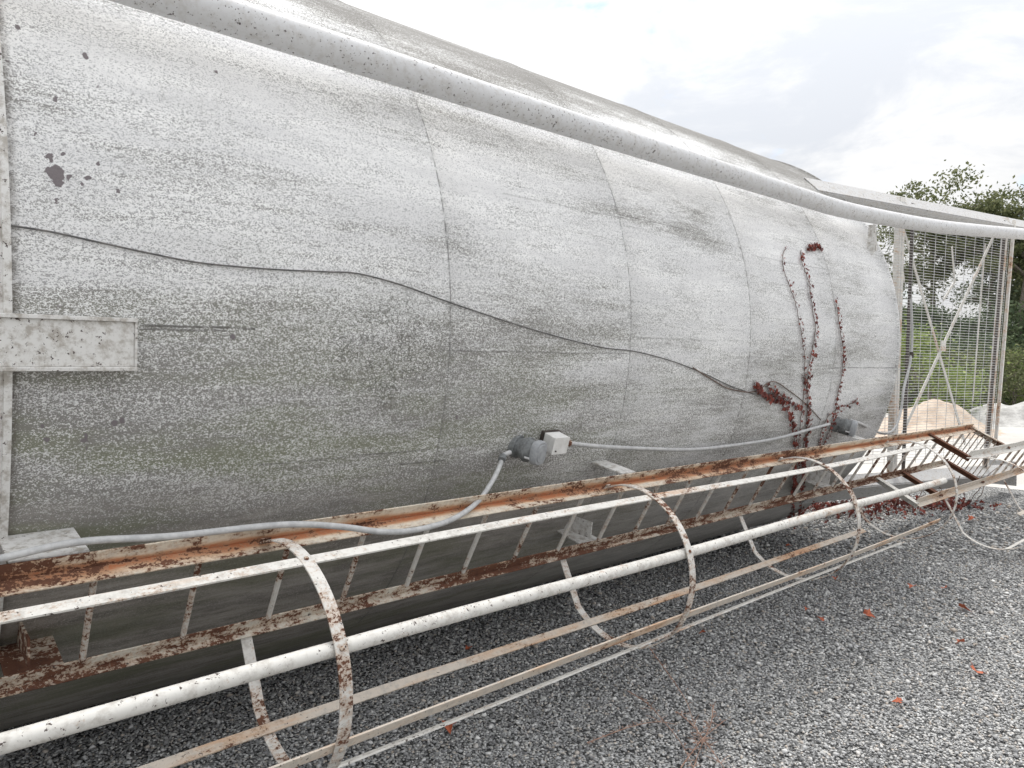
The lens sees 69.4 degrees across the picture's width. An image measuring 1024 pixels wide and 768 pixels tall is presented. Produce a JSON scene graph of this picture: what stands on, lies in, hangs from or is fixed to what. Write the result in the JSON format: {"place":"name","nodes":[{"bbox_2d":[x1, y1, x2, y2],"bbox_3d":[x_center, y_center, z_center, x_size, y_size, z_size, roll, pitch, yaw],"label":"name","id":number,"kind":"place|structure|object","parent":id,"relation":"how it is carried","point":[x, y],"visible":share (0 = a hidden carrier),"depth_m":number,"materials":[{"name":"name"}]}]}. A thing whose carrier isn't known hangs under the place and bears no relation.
{"place":"outdoors","nodes":[
{"label":"outdoors","id":0,"kind":"place"},
{"bbox_2d":[0,486,1023,767],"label":"gravel yard","id":1,"kind":"structure","parent":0,"point":[996,494],"depth_m":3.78,"materials":[{"name":"grey gravel"}]},
{"bbox_2d":[441,720,455,733],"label":"fallen leaf","id":2,"kind":"object","parent":1,"relation":"on","point":[448,728],"visible":0.46,"depth_m":3.35,"materials":[{"name":"red plant"}]},
{"bbox_2d":[0,0,1023,730],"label":"grain silo","id":3,"kind":"object","parent":1,"relation":"on","point":[140,392],"visible":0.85,"depth_m":3.02,"materials":[{"name":"paint"}]},
{"bbox_2d":[0,450,511,562],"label":"electrical conduit","id":4,"kind":"object","parent":3,"relation":"attached to","point":[9,556],"visible":0.99,"depth_m":2.46,"materials":[{"name":"grey plastic"}]},
{"bbox_2d":[11,225,754,394],"bbox_3d":[-0.051,-0.229,3.343,4.470,0.668,0.038,-1,2,-42],"label":"loose cord","id":5,"kind":"object","parent":3,"relation":"attached to","point":[68,235],"visible":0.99,"depth_m":2.72,"materials":[{"name":"grey rubber"}]},
{"bbox_2d":[0,423,1023,767],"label":"caged ladder","id":6,"kind":"object","parent":3,"relation":"attached to","point":[26,663],"visible":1,"depth_m":2.75,"materials":[{"name":"metal"}]},
{"bbox_2d":[507,435,546,465],"bbox_3d":[0.074,0.311,3.520,0.177,0.143,0.121,1,2,32],"label":"level sensor","id":7,"kind":"object","parent":3,"relation":"attached to","point":[531,450],"visible":0.98,"depth_m":3.48,"materials":[{"name":"metal"}]},
{"bbox_2d":[540,429,569,454],"bbox_3d":[0.207,0.284,3.637,0.126,0.114,0.144,-1,2,-42],"label":"junction box","id":8,"kind":"object","parent":3,"relation":"attached to","point":[556,441],"visible":0.9,"depth_m":3.59,"materials":[{"name":"white plastic"}]},
{"bbox_2d":[568,423,830,451],"bbox_3d":[1.312,0.333,4.662,2.931,0.166,0.089,-1,2,-43],"label":"electrical conduit","id":9,"kind":"object","parent":3,"relation":"attached to","point":[590,445],"visible":0.94,"depth_m":4.44,"materials":[{"name":"paint"}]},
{"bbox_2d":[693,367,820,419],"bbox_3d":[1.719,0.089,4.970,1.816,0.403,0.044,-1,2,-45],"label":"cable","id":10,"kind":"object","parent":3,"relation":"attached to","point":[756,390],"visible":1,"depth_m":4.86,"materials":[{"name":"grey rubber"}]},
{"bbox_2d":[753,381,802,518],"bbox_3d":[2.298,0.690,6.084,0.273,1.482,2.887,1,1,25],"label":"creeper vine","id":11,"kind":"object","parent":3,"relation":"attached to","point":[793,425],"visible":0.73,"depth_m":5.16,"materials":[{"name":"red plant"}]},
{"bbox_2d":[781,246,807,516],"bbox_3d":[2.426,0.206,6.252,0.182,2.398,2.568,1,1,23],"label":"creeper vine","id":12,"kind":"object","parent":3,"relation":"attached to","point":[804,356],"visible":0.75,"depth_m":5.25,"materials":[{"name":"red plant"}]},
{"bbox_2d":[793,242,823,530],"bbox_3d":[2.501,0.204,6.275,0.174,2.573,2.248,0,1,20],"label":"creeper vine","id":13,"kind":"object","parent":3,"relation":"attached to","point":[802,258],"visible":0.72,"depth_m":5.38,"materials":[{"name":"red plant"}]},
{"bbox_2d":[811,298,859,504],"bbox_3d":[2.695,0.236,6.165,0.347,1.815,1.376,0,1,21],"label":"creeper vine","id":14,"kind":"object","parent":3,"relation":"attached to","point":[840,386],"visible":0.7,"depth_m":5.69,"materials":[{"name":"red plant"}]},
{"bbox_2d":[831,417,857,436],"bbox_3d":[2.621,0.334,5.828,0.193,0.160,0.132,1,2,31],"label":"level sensor","id":15,"kind":"object","parent":3,"relation":"attached to","point":[848,427],"visible":0.99,"depth_m":5.78,"materials":[{"name":"metal"}]},
{"bbox_2d":[849,298,913,434],"bbox_3d":[3.277,-0.171,6.665,0.230,1.329,2.066,1,2,39],"label":"electrical conduit","id":16,"kind":"object","parent":3,"relation":"attached to","point":[911,354],"visible":0.86,"depth_m":7.27,"materials":[{"name":"grey plastic"}]},
{"bbox_2d":[863,194,1015,468],"bbox_3d":[4.752,-0.485,8.157,3.861,3.086,0.142,-1,2,-38],"label":"wire screen","id":17,"kind":"object","parent":3,"relation":"attached to","point":[908,333],"visible":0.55,"depth_m":8.31,"materials":[{"name":"paint"}]},
{"bbox_2d":[587,715,676,743],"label":"dry twig","id":18,"kind":"object","parent":1,"relation":"on","point":[591,741],"visible":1,"depth_m":3.33,"materials":[{"name":"brown plant"}]},
{"bbox_2d":[628,691,692,766],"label":"dry twig","id":19,"kind":"object","parent":1,"relation":"on","point":[661,718],"visible":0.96,"depth_m":3.47,"materials":[{"name":"brown plant"}]},
{"bbox_2d":[649,647,705,745],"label":"dry twig","id":20,"kind":"object","parent":1,"relation":"on","point":[675,684],"visible":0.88,"depth_m":3.70,"materials":[{"name":"brown plant"}]},
{"bbox_2d":[676,711,728,767],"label":"dry twig","id":21,"kind":"object","parent":1,"relation":"on","point":[712,751],"visible":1,"depth_m":3.23,"materials":[{"name":"brown plant"}]},
{"bbox_2d":[688,701,718,767],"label":"dry twig","id":22,"kind":"object","parent":1,"relation":"on","point":[706,733],"visible":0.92,"depth_m":3.29,"materials":[{"name":"brown plant"}]},
{"bbox_2d":[680,719,726,767],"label":"dry twig","id":23,"kind":"object","parent":1,"relation":"on","point":[702,739],"visible":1,"depth_m":3.14,"materials":[{"name":"brown plant"}]},
{"bbox_2d":[863,608,874,617],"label":"fallen leaf","id":24,"kind":"object","parent":1,"relation":"on","point":[868,612],"visible":1,"depth_m":4.87,"materials":[{"name":"plant"}]},
{"bbox_2d":[787,467,997,522],"bbox_3d":[3.970,1.231,8.449,3.873,0.505,1.046,0,1,-17],"label":"creeper mound","id":25,"kind":"object","parent":1,"relation":"on","point":[878,505],"visible":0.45,"depth_m":8.41,"materials":[{"name":"red plant"}]},
{"bbox_2d":[891,697,901,702],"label":"fallen leaf","id":26,"kind":"object","parent":1,"relation":"on","point":[897,699],"visible":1,"depth_m":3.61,"materials":[{"name":"orange plant"}]},
{"bbox_2d":[958,603,969,610],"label":"fallen leaf","id":27,"kind":"object","parent":1,"relation":"on","point":[962,606],"visible":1,"depth_m":4.99,"materials":[{"name":"brown plant"}]},
{"bbox_2d":[970,664,986,673],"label":"fallen leaf","id":28,"kind":"object","parent":1,"relation":"on","point":[974,669],"visible":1,"depth_m":3.95,"materials":[{"name":"orange plant"}]},
{"bbox_2d":[340,0,1023,349],"label":"sky","id":29,"kind":"structure","parent":0,"point":[873,95],"materials":[{"name":"white"}]},
{"bbox_2d":[849,412,1023,489],"bbox_3d":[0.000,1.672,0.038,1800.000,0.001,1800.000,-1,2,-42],"label":"ground","id":30,"kind":"structure","parent":0,"point":[1012,435],"depth_m":13.81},
{"bbox_2d":[875,400,1004,439],"bbox_3d":[10.700,0.804,19.023,5.400,0.876,3.200,-1,2,-42],"label":"sand mound","id":31,"kind":"object","parent":30,"relation":"on","point":[938,411],"visible":0.4,"depth_m":18.19,"materials":[{"name":"beige sand"}]},
{"bbox_2d":[900,314,1010,413],"bbox_3d":[12.731,-0.324,22.365,3.612,3.698,4.907,0,1,-17],"label":"leafy shrub","id":32,"kind":"object","parent":30,"relation":"on","point":[957,379],"visible":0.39,"depth_m":21.90,"materials":[{"name":"green plant"}]},
{"bbox_2d":[900,338,1015,408],"bbox_3d":[14.957,0.033,25.416,4.866,3.220,4.463,0,1,-9],"label":"leafy shrub","id":33,"kind":"object","parent":30,"relation":"on","point":[953,365],"visible":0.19,"depth_m":25.01,"materials":[{"name":"green plant"}]},
{"bbox_2d":[969,402,1023,427],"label":"gravel mound","id":34,"kind":"object","parent":30,"relation":"on","point":[1011,415],"visible":0.44,"depth_m":21.08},
{"label":"verge","id":35,"kind":"structure","parent":0,"visible":0},
{"bbox_2d":[889,259,948,335],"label":"deciduous tree","id":36,"kind":"object","parent":35,"relation":"on","point":[905,293],"depth_m":43.71,"materials":[{"name":"green plant"}]},
{"bbox_2d":[902,302,947,392],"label":"deciduous tree","id":37,"kind":"object","parent":35,"relation":"on","point":[925,318],"visible":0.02,"depth_m":43.44,"materials":[{"name":"green plant"}]},
{"bbox_2d":[899,297,988,402],"bbox_3d":[18.571,-1.115,34.823,9.220,6.102,8.456,-1,2,-38],"label":"leafy shrub","id":38,"kind":"object","parent":35,"relation":"on","point":[916,318],"visible":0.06,"depth_m":32.86,"materials":[{"name":"green plant"}]},
{"bbox_2d":[887,315,1008,412],"bbox_3d":[14.815,-0.397,27.450,6.107,4.407,6.658,1,2,32],"label":"leafy shrub","id":39,"kind":"object","parent":35,"relation":"on","point":[910,389],"visible":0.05,"depth_m":27.02,"materials":[{"name":"green plant"}]},
{"bbox_2d":[876,160,1021,335],"bbox_3d":[19.997,-4.648,35.400,7.646,11.207,7.945,1,1,25],"label":"deciduous tree","id":40,"kind":"object","parent":35,"relation":"on","point":[989,206],"visible":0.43,"depth_m":33.92,"materials":[{"name":"green plant"}]},
{"bbox_2d":[900,299,1023,405],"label":"leafy shrub","id":41,"kind":"object","parent":35,"relation":"on","point":[981,324],"visible":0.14,"depth_m":32.11,"materials":[{"name":"green plant"}]},
{"bbox_2d":[938,310,986,384],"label":"deciduous tree","id":42,"kind":"object","parent":35,"relation":"on","point":[964,322],"visible":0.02,"depth_m":45.73,"materials":[{"name":"green plant"}]},
{"bbox_2d":[926,290,1023,402],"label":"leafy shrub","id":43,"kind":"object","parent":35,"relation":"on","point":[1018,308],"visible":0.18,"depth_m":31.71,"materials":[{"name":"green plant"}]},
{"bbox_2d":[930,329,1023,408],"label":"leafy shrub","id":44,"kind":"object","parent":35,"relation":"on","point":[972,340],"visible":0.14,"depth_m":28.58,"materials":[{"name":"green plant"}]},
{"bbox_2d":[934,175,1023,391],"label":"deciduous tree","id":45,"kind":"object","parent":35,"relation":"on","point":[1018,265],"visible":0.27,"depth_m":33.06,"materials":[{"name":"green plant"}]},
{"bbox_2d":[941,335,1023,405],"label":"leafy shrub","id":46,"kind":"object","parent":35,"relation":"on","point":[1017,387],"visible":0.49,"depth_m":25.72,"materials":[{"name":"green plant"}]},
{"bbox_2d":[944,240,1023,336],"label":"deciduous tree","id":47,"kind":"object","parent":35,"relation":"on","point":[1016,296],"visible":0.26,"depth_m":37.62,"materials":[{"name":"green plant"}]},
{"bbox_2d":[967,306,1012,334],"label":"deciduous tree","id":48,"kind":"object","parent":35,"relation":"on","point":[988,317],"depth_m":48.15,"materials":[{"name":"green plant"}]},
{"bbox_2d":[966,345,1023,404],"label":"leafy shrub","id":49,"kind":"object","parent":35,"relation":"on","point":[1017,397],"visible":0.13,"depth_m":27.54,"materials":[{"name":"green plant"}]},
{"bbox_2d":[977,274,1023,333],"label":"deciduous tree","id":50,"kind":"object","parent":35,"relation":"on","point":[978,281],"visible":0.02,"depth_m":38.41,"materials":[{"name":"green plant"}]}
]}

